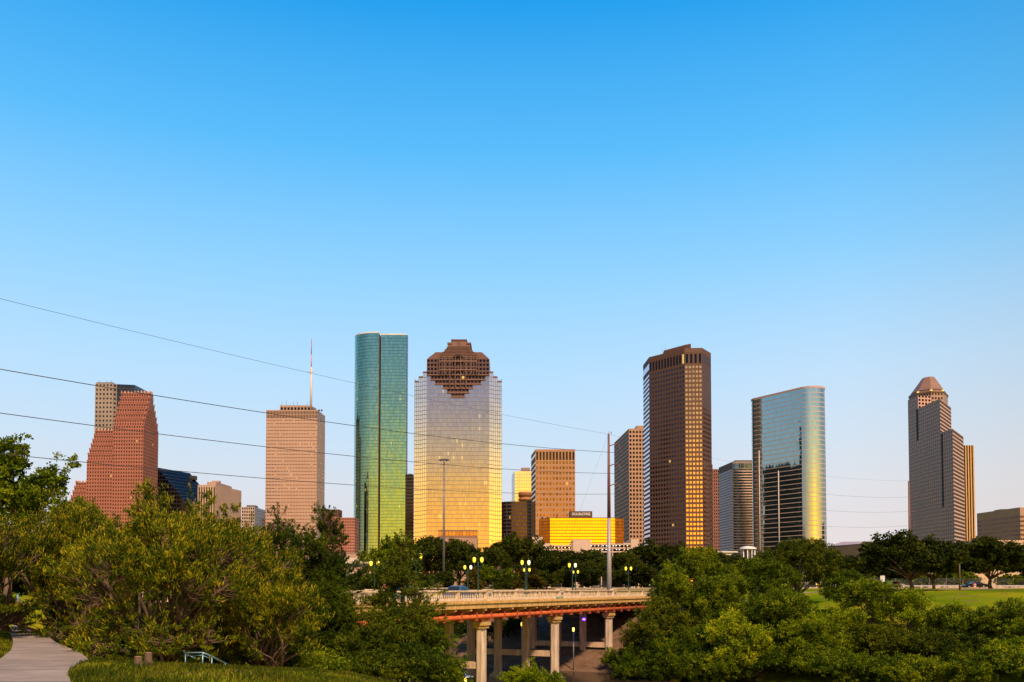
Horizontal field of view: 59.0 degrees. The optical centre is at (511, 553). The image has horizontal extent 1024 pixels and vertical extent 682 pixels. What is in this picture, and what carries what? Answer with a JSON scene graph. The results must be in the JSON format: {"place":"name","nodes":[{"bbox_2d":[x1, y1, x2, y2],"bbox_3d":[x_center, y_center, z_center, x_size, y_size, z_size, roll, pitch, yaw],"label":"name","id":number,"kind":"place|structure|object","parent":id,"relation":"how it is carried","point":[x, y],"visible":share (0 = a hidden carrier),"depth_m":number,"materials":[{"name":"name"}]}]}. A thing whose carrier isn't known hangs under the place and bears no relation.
{"place":"outdoors","nodes":[
{"label":"outdoors","id":0,"kind":"place"},
{"bbox_2d":[0,625,87,681],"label":"path","id":1,"kind":"structure","parent":0,"point":[28,658],"depth_m":34.61,"materials":[{"name":"concrete"}]},
{"bbox_2d":[0,589,1023,681],"bbox_3d":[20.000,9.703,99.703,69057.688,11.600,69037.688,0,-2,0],"label":"ground","id":2,"kind":"structure","parent":0,"point":[974,599],"depth_m":121.90,"materials":[{"name":"green plant"}]},
{"bbox_2d":[0,513,64,626],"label":"mesquite tree","id":3,"kind":"object","parent":2,"relation":"on","point":[11,542],"visible":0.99,"depth_m":50.69,"materials":[{"name":"green plant"}]},
{"bbox_2d":[0,432,81,595],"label":"broadleaf tree","id":4,"kind":"object","parent":2,"relation":"on","point":[24,496],"visible":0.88,"depth_m":87.28,"materials":[{"name":"green plant"}]},
{"bbox_2d":[0,485,142,642],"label":"mesquite tree","id":5,"kind":"object","parent":2,"relation":"on","point":[55,515],"visible":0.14,"depth_m":55.97,"materials":[{"name":"green plant"}]},
{"bbox_2d":[33,493,109,570],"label":"broadleaf tree","id":6,"kind":"object","parent":2,"relation":"on","point":[76,499],"visible":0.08,"depth_m":73.30,"materials":[{"name":"green plant"}]},
{"bbox_2d":[9,501,144,650],"bbox_3d":[-25.391,1.335,54.329,7.383,8.967,7.822,2,-3,-44],"label":"mesquite tree","id":7,"kind":"object","parent":2,"relation":"on","point":[49,587],"visible":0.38,"depth_m":52.85,"materials":[{"name":"green plant"}]},
{"bbox_2d":[69,390,157,587],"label":"office tower","id":8,"kind":"structure","parent":2,"relation":"on","point":[109,488],"depth_m":854.83,"materials":[{"name":"red stone"}]},
{"bbox_2d":[94,380,152,433],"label":"office tower","id":9,"kind":"structure","parent":2,"relation":"on","point":[107,400],"depth_m":1007.38,"materials":[{"name":"concrete"}]},
{"bbox_2d":[39,477,279,661],"bbox_3d":[-15.867,0.812,41.786,10.525,8.651,9.714,1,-3,-32],"label":"mesquite tree","id":10,"kind":"object","parent":2,"relation":"on","point":[166,569],"visible":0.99,"depth_m":40.44,"materials":[{"name":"green plant"}]},
{"bbox_2d":[157,468,198,521],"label":"office tower","id":11,"kind":"structure","parent":2,"relation":"on","point":[175,484],"depth_m":906.05,"materials":[{"name":"blue glass"}]},
{"bbox_2d":[0,629,396,681],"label":"grass","id":12,"kind":"structure","parent":2,"relation":"on","point":[87,674],"depth_m":29.88,"materials":[{"name":"plant"}]},
{"bbox_2d":[142,500,273,663],"bbox_3d":[-16.482,1.564,49.908,8.518,9.383,7.965,0,-2,0],"label":"mesquite tree","id":13,"kind":"object","parent":2,"relation":"on","point":[209,517],"visible":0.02,"depth_m":49.58,"materials":[{"name":"green plant"}]},
{"bbox_2d":[198,481,240,524],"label":"office block","id":14,"kind":"structure","parent":2,"relation":"on","point":[229,495],"depth_m":616.35,"materials":[{"name":"concrete"}]},
{"bbox_2d":[177,501,305,665],"bbox_3d":[-14.528,1.572,47.195,7.243,8.664,8.010,1,-2,-25],"label":"mesquite tree","id":15,"kind":"object","parent":2,"relation":"on","point":[292,574],"visible":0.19,"depth_m":45.82,"materials":[{"name":"green plant"}]},
{"bbox_2d":[242,505,264,534],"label":"office block","id":16,"kind":"structure","parent":2,"relation":"on","point":[259,513],"depth_m":641.71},
{"bbox_2d":[206,564,334,667],"bbox_3d":[-12.076,3.043,44.519,6.296,5.207,5.371,-1,-2,28],"label":"mesquite tree","id":17,"kind":"object","parent":2,"relation":"on","point":[271,602],"visible":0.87,"depth_m":44.15,"materials":[{"name":"green plant"}]},
{"bbox_2d":[260,502,309,665],"bbox_3d":[-16.003,2.575,62.816,8.666,12.403,8.034,0,-2,0],"label":"cypress tree","id":18,"kind":"object","parent":2,"relation":"on","point":[284,535],"visible":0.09,"depth_m":62.79,"materials":[{"name":"green plant"}]},
{"bbox_2d":[265,339,324,557],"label":"office tower","id":19,"kind":"structure","parent":2,"relation":"on","point":[297,498],"depth_m":1105.31,"materials":[{"name":"concrete"}]},
{"bbox_2d":[283,645,352,671],"bbox_3d":[-10.279,5.526,47.193,3.743,1.788,5.092,1,-3,-30],"label":"shrub","id":20,"kind":"object","parent":2,"relation":"on","point":[332,662],"visible":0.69,"depth_m":45.99,"materials":[{"name":"green plant"}]},
{"bbox_2d":[280,501,363,631],"bbox_3d":[-12.843,2.479,60.086,7.952,12.009,7.972,0,-2,0],"label":"cypress tree","id":21,"kind":"object","parent":2,"relation":"on","point":[323,554],"visible":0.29,"depth_m":59.39,"materials":[{"name":"green plant"}]},
{"bbox_2d":[291,576,363,653],"bbox_3d":[-11.157,4.537,54.864,5.144,6.378,5.891,0,-2,0],"label":"cypress tree","id":22,"kind":"object","parent":2,"relation":"on","point":[340,604],"visible":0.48,"depth_m":54.41,"materials":[{"name":"green plant"}]},
{"bbox_2d":[327,509,358,553],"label":"office block","id":23,"kind":"structure","parent":2,"relation":"on","point":[351,525],"depth_m":807.87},
{"bbox_2d":[313,639,398,675],"bbox_3d":[-9.463,6.079,51.644,6.319,2.440,7.259,0,-2,0],"label":"shrub","id":24,"kind":"object","parent":2,"relation":"on","point":[366,662],"visible":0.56,"depth_m":50.89,"materials":[{"name":"green plant"}]},
{"bbox_2d":[344,568,375,597],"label":"oak tree","id":25,"kind":"object","parent":2,"relation":"on","point":[365,585],"visible":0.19,"depth_m":167.99,"materials":[{"name":"green plant"}]},
{"bbox_2d":[330,600,415,680],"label":"cypress tree","id":26,"kind":"object","parent":2,"relation":"on","point":[376,630],"visible":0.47,"depth_m":53.29,"materials":[{"name":"green plant"}]},
{"bbox_2d":[354,332,407,567],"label":"office tower","id":27,"kind":"structure","parent":2,"relation":"on","point":[381,362],"depth_m":1113.04,"materials":[{"name":"teal glass"}]},
{"bbox_2d":[352,534,409,572],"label":"green tree","id":28,"kind":"object","parent":2,"relation":"on","point":[386,550],"visible":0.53,"depth_m":201.86,"materials":[{"name":"green plant"}]},
{"bbox_2d":[121,589,662,681],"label":"road bridge","id":29,"kind":"structure","parent":2,"relation":"on","point":[498,606],"depth_m":108.87,"materials":[{"name":"concrete"}]},
{"bbox_2d":[405,474,413,540],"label":"office tower","id":30,"kind":"structure","parent":2,"relation":"on","point":[409,505],"depth_m":962.73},
{"bbox_2d":[368,633,451,681],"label":"shrub","id":31,"kind":"object","parent":2,"relation":"on","point":[418,661],"visible":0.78,"depth_m":53.71,"materials":[{"name":"green plant"}]},
{"bbox_2d":[359,528,467,681],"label":"cypress tree","id":32,"kind":"object","parent":2,"relation":"on","point":[420,624],"visible":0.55,"depth_m":57.10,"materials":[{"name":"green plant"}]},
{"bbox_2d":[406,535,461,576],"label":"oak tree","id":33,"kind":"object","parent":2,"relation":"on","point":[434,547],"visible":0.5,"depth_m":231.69,"materials":[{"name":"green plant"}]},
{"bbox_2d":[408,652,473,681],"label":"shrub","id":34,"kind":"object","parent":2,"relation":"on","point":[455,673],"visible":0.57,"depth_m":56.45,"materials":[{"name":"green plant"}]},
{"bbox_2d":[434,569,459,587],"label":"hedge bush","id":35,"kind":"object","parent":2,"relation":"on","point":[448,577],"visible":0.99,"depth_m":203.72,"materials":[{"name":"green plant"}]},
{"bbox_2d":[414,339,501,587],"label":"office tower","id":36,"kind":"structure","parent":2,"relation":"on","point":[459,372],"depth_m":804.24,"materials":[{"name":"silver glass"}]},
{"bbox_2d":[446,536,481,585],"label":"oak tree","id":37,"kind":"object","parent":2,"relation":"on","point":[464,547],"visible":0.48,"depth_m":236.78,"materials":[{"name":"green plant"}]},
{"bbox_2d":[457,567,489,593],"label":"cypress tree","id":38,"kind":"object","parent":2,"relation":"on","point":[472,576],"visible":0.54,"depth_m":177.07,"materials":[{"name":"green plant"}]},
{"bbox_2d":[457,620,509,647],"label":"bayou tree","id":39,"kind":"object","parent":2,"relation":"on","point":[464,627],"visible":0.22,"depth_m":130.99,"materials":[{"name":"green plant"}]},
{"bbox_2d":[457,545,516,587],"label":"oak tree","id":40,"kind":"object","parent":2,"relation":"on","point":[491,555],"visible":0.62,"depth_m":223.00,"materials":[{"name":"green plant"}]},
{"bbox_2d":[479,564,513,589],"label":"green tree","id":41,"kind":"object","parent":2,"relation":"on","point":[488,573],"visible":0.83,"depth_m":183.03,"materials":[{"name":"green plant"}]},
{"bbox_2d":[482,531,543,573],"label":"oak tree","id":42,"kind":"object","parent":2,"relation":"on","point":[514,550],"visible":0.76,"depth_m":237.68,"materials":[{"name":"green plant"}]},
{"bbox_2d":[502,491,530,574],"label":"office tower","id":43,"kind":"structure","parent":2,"relation":"on","point":[516,515],"depth_m":852.20,"materials":[{"name":"brown concrete"}]},
{"bbox_2d":[502,617,539,634],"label":"bayou tree","id":44,"kind":"object","parent":2,"relation":"on","point":[510,624],"visible":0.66,"depth_m":135.75,"materials":[{"name":"green plant"}]},
{"bbox_2d":[512,468,530,500],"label":"office tower","id":45,"kind":"structure","parent":2,"relation":"on","point":[521,480],"depth_m":1003.90,"materials":[{"name":"yellow glass"}]},
{"bbox_2d":[497,656,566,681],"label":"bright bush","id":46,"kind":"object","parent":2,"relation":"on","point":[529,674],"visible":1,"depth_m":86.08,"materials":[{"name":"green plant"}]},
{"bbox_2d":[509,568,554,589],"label":"cypress tree","id":47,"kind":"object","parent":2,"relation":"on","point":[533,579],"visible":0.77,"depth_m":178.77,"materials":[{"name":"green plant"}]},
{"bbox_2d":[531,449,574,539],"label":"office tower","id":48,"kind":"structure","parent":2,"relation":"on","point":[554,497],"depth_m":754.90,"materials":[{"name":"concrete"}]},
{"bbox_2d":[531,549,587,573],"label":"oak tree","id":49,"kind":"object","parent":2,"relation":"on","point":[551,563],"visible":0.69,"depth_m":228.32,"materials":[{"name":"green plant"}]},
{"bbox_2d":[551,565,574,587],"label":"hedge bush","id":50,"kind":"object","parent":2,"relation":"on","point":[565,582],"visible":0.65,"depth_m":204.30,"materials":[{"name":"green plant"}]},
{"bbox_2d":[539,511,623,544],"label":"hotel","id":51,"kind":"structure","parent":2,"relation":"on","point":[558,531],"depth_m":621.18,"materials":[{"name":"gold glass"}]},
{"bbox_2d":[532,537,638,587],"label":"parking garage","id":52,"kind":"structure","parent":2,"relation":"on","point":[577,545],"depth_m":560.53,"materials":[{"name":"beige concrete"}]},
{"bbox_2d":[564,560,606,587],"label":"oak tree","id":53,"kind":"object","parent":2,"relation":"on","point":[586,570],"visible":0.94,"depth_m":197.12,"materials":[{"name":"green plant"}]},
{"bbox_2d":[578,548,618,587],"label":"oak tree","id":54,"kind":"object","parent":2,"relation":"on","point":[589,554],"visible":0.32,"depth_m":232.07,"materials":[{"name":"green plant"}]},
{"bbox_2d":[607,432,622,595],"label":"power pole","id":55,"kind":"object","parent":2,"relation":"on","point":[609,578],"visible":1,"depth_m":150.08,"materials":[{"name":"grey metal"}]},
{"bbox_2d":[0,453,536,493],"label":"power line","id":56,"kind":"object","parent":55,"relation":"attached to","point":[250,477],"visible":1,"depth_m":84.94,"materials":[{"name":"grey metal"}]},
{"bbox_2d":[0,369,618,452],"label":"power line","id":57,"kind":"object","parent":55,"relation":"attached to","point":[271,413],"visible":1,"depth_m":87.39,"materials":[{"name":"grey metal"}]},
{"bbox_2d":[1,413,622,473],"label":"power line","id":58,"kind":"object","parent":55,"relation":"attached to","point":[279,448],"visible":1,"depth_m":88.08,"materials":[{"name":"grey metal"}]},
{"bbox_2d":[589,549,647,587],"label":"oak tree","id":59,"kind":"object","parent":2,"relation":"on","point":[620,560],"visible":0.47,"depth_m":225.74,"materials":[{"name":"green plant"}]},
{"bbox_2d":[602,570,637,587],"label":"hedge bush","id":60,"kind":"object","parent":2,"relation":"on","point":[620,580],"visible":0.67,"depth_m":204.95,"materials":[{"name":"green plant"}]},
{"bbox_2d":[614,426,643,587],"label":"office tower","id":61,"kind":"structure","parent":2,"relation":"on","point":[628,508],"depth_m":965.29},
{"bbox_2d":[615,561,659,587],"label":"oak tree","id":62,"kind":"object","parent":2,"relation":"on","point":[638,568],"visible":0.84,"depth_m":202.72,"materials":[{"name":"green plant"}]},
{"bbox_2d":[608,645,681,680],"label":"shrub","id":63,"kind":"object","parent":2,"relation":"on","point":[631,664],"visible":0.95,"depth_m":108.65,"materials":[{"name":"green plant"}]},
{"bbox_2d":[625,538,685,573],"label":"oak tree","id":64,"kind":"object","parent":2,"relation":"on","point":[650,551],"visible":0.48,"depth_m":234.76,"materials":[{"name":"green plant"}]},
{"bbox_2d":[617,595,701,657],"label":"bayou tree","id":65,"kind":"object","parent":2,"relation":"on","point":[665,616],"visible":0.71,"depth_m":111.89,"materials":[{"name":"green plant"}]},
{"bbox_2d":[651,544,687,574],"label":"oak tree","id":66,"kind":"object","parent":2,"relation":"on","point":[676,553],"visible":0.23,"depth_m":231.19,"materials":[{"name":"green plant"}]},
{"bbox_2d":[645,559,701,627],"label":"bayou tree","id":67,"kind":"object","parent":2,"relation":"on","point":[669,583],"visible":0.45,"depth_m":119.48,"materials":[{"name":"green plant"}]},
{"bbox_2d":[643,344,712,587],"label":"office tower","id":68,"kind":"structure","parent":2,"relation":"on","point":[677,400],"depth_m":705.92,"materials":[{"name":"brown stone"}]},
{"bbox_2d":[644,624,717,677],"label":"bayou tree","id":69,"kind":"object","parent":2,"relation":"on","point":[692,643],"visible":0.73,"depth_m":108.98,"materials":[{"name":"green plant"}]},
{"bbox_2d":[664,544,733,584],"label":"bayou tree","id":70,"kind":"object","parent":2,"relation":"on","point":[699,561],"visible":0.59,"depth_m":128.77,"materials":[{"name":"green plant"}]},
{"bbox_2d":[672,570,749,628],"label":"bayou tree","id":71,"kind":"object","parent":2,"relation":"on","point":[714,595],"visible":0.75,"depth_m":116.04,"materials":[{"name":"green plant"}]},
{"bbox_2d":[666,647,758,681],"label":"shrub","id":72,"kind":"object","parent":2,"relation":"on","point":[715,669],"visible":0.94,"depth_m":104.34,"materials":[{"name":"green plant"}]},
{"bbox_2d":[713,469,718,550],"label":"office tower","id":73,"kind":"structure","parent":2,"relation":"on","point":[716,509],"depth_m":907.34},
{"bbox_2d":[719,460,752,556],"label":"apartment tower","id":74,"kind":"structure","parent":2,"relation":"on","point":[735,533],"depth_m":744.92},
{"bbox_2d":[697,605,782,680],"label":"bayou tree","id":75,"kind":"object","parent":2,"relation":"on","point":[731,623],"visible":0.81,"depth_m":105.29,"materials":[{"name":"green plant"}]},
{"bbox_2d":[469,585,1023,587],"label":"guard rail","id":76,"kind":"object","parent":2,"relation":"on","point":[997,586],"visible":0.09,"depth_m":208.82,"materials":[{"name":"grey metal"}]},
{"bbox_2d":[710,627,791,680],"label":"bayou tree","id":77,"kind":"object","parent":2,"relation":"on","point":[767,664],"visible":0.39,"depth_m":104.65,"materials":[{"name":"green plant"}]},
{"bbox_2d":[718,556,805,601],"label":"bayou tree","id":78,"kind":"object","parent":2,"relation":"on","point":[763,576],"visible":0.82,"depth_m":123.72,"materials":[{"name":"green plant"}]},
{"bbox_2d":[744,582,821,636],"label":"bayou tree","id":79,"kind":"object","parent":2,"relation":"on","point":[785,603],"visible":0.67,"depth_m":109.55,"materials":[{"name":"green plant"}]},
{"bbox_2d":[751,386,826,587],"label":"office tower","id":80,"kind":"structure","parent":2,"relation":"on","point":[788,432],"depth_m":662.93,"materials":[{"name":"blue mirror"}]},
{"bbox_2d":[750,536,846,594],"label":"bayou tree","id":81,"kind":"object","parent":2,"relation":"on","point":[816,557],"visible":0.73,"depth_m":135.52,"materials":[{"name":"green plant"}]},
{"bbox_2d":[759,615,858,668],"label":"bayou tree","id":82,"kind":"object","parent":2,"relation":"on","point":[798,634],"visible":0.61,"depth_m":103.58,"materials":[{"name":"green plant"}]},
{"bbox_2d":[768,640,870,681],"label":"shrub","id":83,"kind":"object","parent":2,"relation":"on","point":[799,666],"visible":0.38,"depth_m":101.61,"materials":[{"name":"green plant"}]},
{"bbox_2d":[798,605,871,647],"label":"bayou tree","id":84,"kind":"object","parent":2,"relation":"on","point":[847,618],"visible":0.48,"depth_m":106.38,"materials":[{"name":"green plant"}]},
{"bbox_2d":[817,567,872,606],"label":"bayou tree","id":85,"kind":"object","parent":2,"relation":"on","point":[828,590],"visible":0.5,"depth_m":120.68,"materials":[{"name":"green plant"}]},
{"bbox_2d":[826,552,883,577],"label":"oak tree","id":86,"kind":"object","parent":2,"relation":"on","point":[849,565],"visible":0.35,"depth_m":186.71,"materials":[{"name":"green plant"}]},
{"bbox_2d":[808,649,921,681],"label":"shrub","id":87,"kind":"object","parent":2,"relation":"on","point":[861,667],"visible":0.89,"depth_m":95.62,"materials":[{"name":"green plant"}]},
{"bbox_2d":[833,574,900,625],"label":"bayou tree","id":88,"kind":"object","parent":2,"relation":"on","point":[879,594],"visible":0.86,"depth_m":110.71,"materials":[{"name":"green plant"}]},
{"bbox_2d":[836,620,939,656],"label":"bayou tree","id":89,"kind":"object","parent":2,"relation":"on","point":[871,637],"visible":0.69,"depth_m":101.34,"materials":[{"name":"green plant"}]},
{"bbox_2d":[851,529,972,588],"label":"oak tree","id":90,"kind":"object","parent":2,"relation":"on","point":[911,552],"visible":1,"depth_m":157.56,"materials":[{"name":"green plant"}]},
{"bbox_2d":[886,586,937,630],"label":"bayou tree","id":91,"kind":"object","parent":2,"relation":"on","point":[912,605],"visible":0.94,"depth_m":106.98,"materials":[{"name":"green plant"}]},
{"bbox_2d":[827,539,1006,587],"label":"exhibition hall","id":92,"kind":"structure","parent":2,"relation":"on","point":[847,548],"depth_m":408.69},
{"bbox_2d":[867,653,983,681],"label":"shrub","id":93,"kind":"object","parent":2,"relation":"on","point":[930,667],"visible":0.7,"depth_m":93.38,"materials":[{"name":"green plant"}]},
{"bbox_2d":[908,377,964,542],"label":"office tower","id":94,"kind":"structure","parent":2,"relation":"on","point":[936,461],"depth_m":816.27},
{"bbox_2d":[894,625,991,659],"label":"bayou tree","id":95,"kind":"object","parent":2,"relation":"on","point":[948,640],"visible":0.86,"depth_m":98.21,"materials":[{"name":"green plant"}]},
{"bbox_2d":[913,599,997,633],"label":"bayou tree","id":96,"kind":"object","parent":2,"relation":"on","point":[954,615],"visible":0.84,"depth_m":103.66,"materials":[{"name":"green plant"}]},
{"bbox_2d":[935,648,1001,663],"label":"shrub","id":97,"kind":"object","parent":2,"relation":"on","point":[970,654],"visible":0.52,"depth_m":95.84,"materials":[{"name":"green plant"}]},
{"bbox_2d":[964,445,975,541],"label":"office tower","id":98,"kind":"structure","parent":2,"relation":"on","point":[969,495],"depth_m":907.99,"materials":[{"name":"gold stone"}]},
{"bbox_2d":[942,656,1004,681],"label":"bright bush","id":99,"kind":"object","parent":2,"relation":"on","point":[984,668],"visible":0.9,"depth_m":92.56,"materials":[{"name":"green plant"}]},
{"bbox_2d":[958,534,1023,588],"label":"oak tree","id":100,"kind":"object","parent":2,"relation":"on","point":[987,553],"visible":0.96,"depth_m":163.74,"materials":[{"name":"green plant"}]},
{"bbox_2d":[975,634,1023,655],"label":"bright bush","id":101,"kind":"object","parent":2,"relation":"on","point":[1017,642],"visible":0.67,"depth_m":95.00,"materials":[{"name":"green plant"}]},
{"bbox_2d":[976,596,1023,630],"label":"bayou tree","id":102,"kind":"object","parent":2,"relation":"on","point":[1009,610],"visible":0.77,"depth_m":100.76,"materials":[{"name":"green plant"}]},
{"bbox_2d":[977,507,1023,539],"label":"office block","id":103,"kind":"structure","parent":2,"relation":"on","point":[1005,524],"depth_m":622.24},
{"bbox_2d":[986,648,1023,677],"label":"bright bush","id":104,"kind":"object","parent":2,"relation":"on","point":[1012,663],"visible":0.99,"depth_m":91.75,"materials":[{"name":"green plant"}]},
{"bbox_2d":[993,616,1023,638],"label":"bright bush","id":105,"kind":"object","parent":2,"relation":"on","point":[1014,626],"visible":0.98,"depth_m":99.50,"materials":[{"name":"green plant"}]},
{"bbox_2d":[0,0,1023,544],"label":"sky","id":106,"kind":"structure","parent":0,"point":[829,194],"materials":[{"name":"blue"}]},
{"bbox_2d":[443,609,689,672],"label":"bank","id":107,"kind":"structure","parent":0,"point":[587,659],"depth_m":132.01,"materials":[{"name":"soil"}]},
{"bbox_2d":[395,667,758,681],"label":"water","id":108,"kind":"structure","parent":0,"point":[575,676],"depth_m":110.26,"materials":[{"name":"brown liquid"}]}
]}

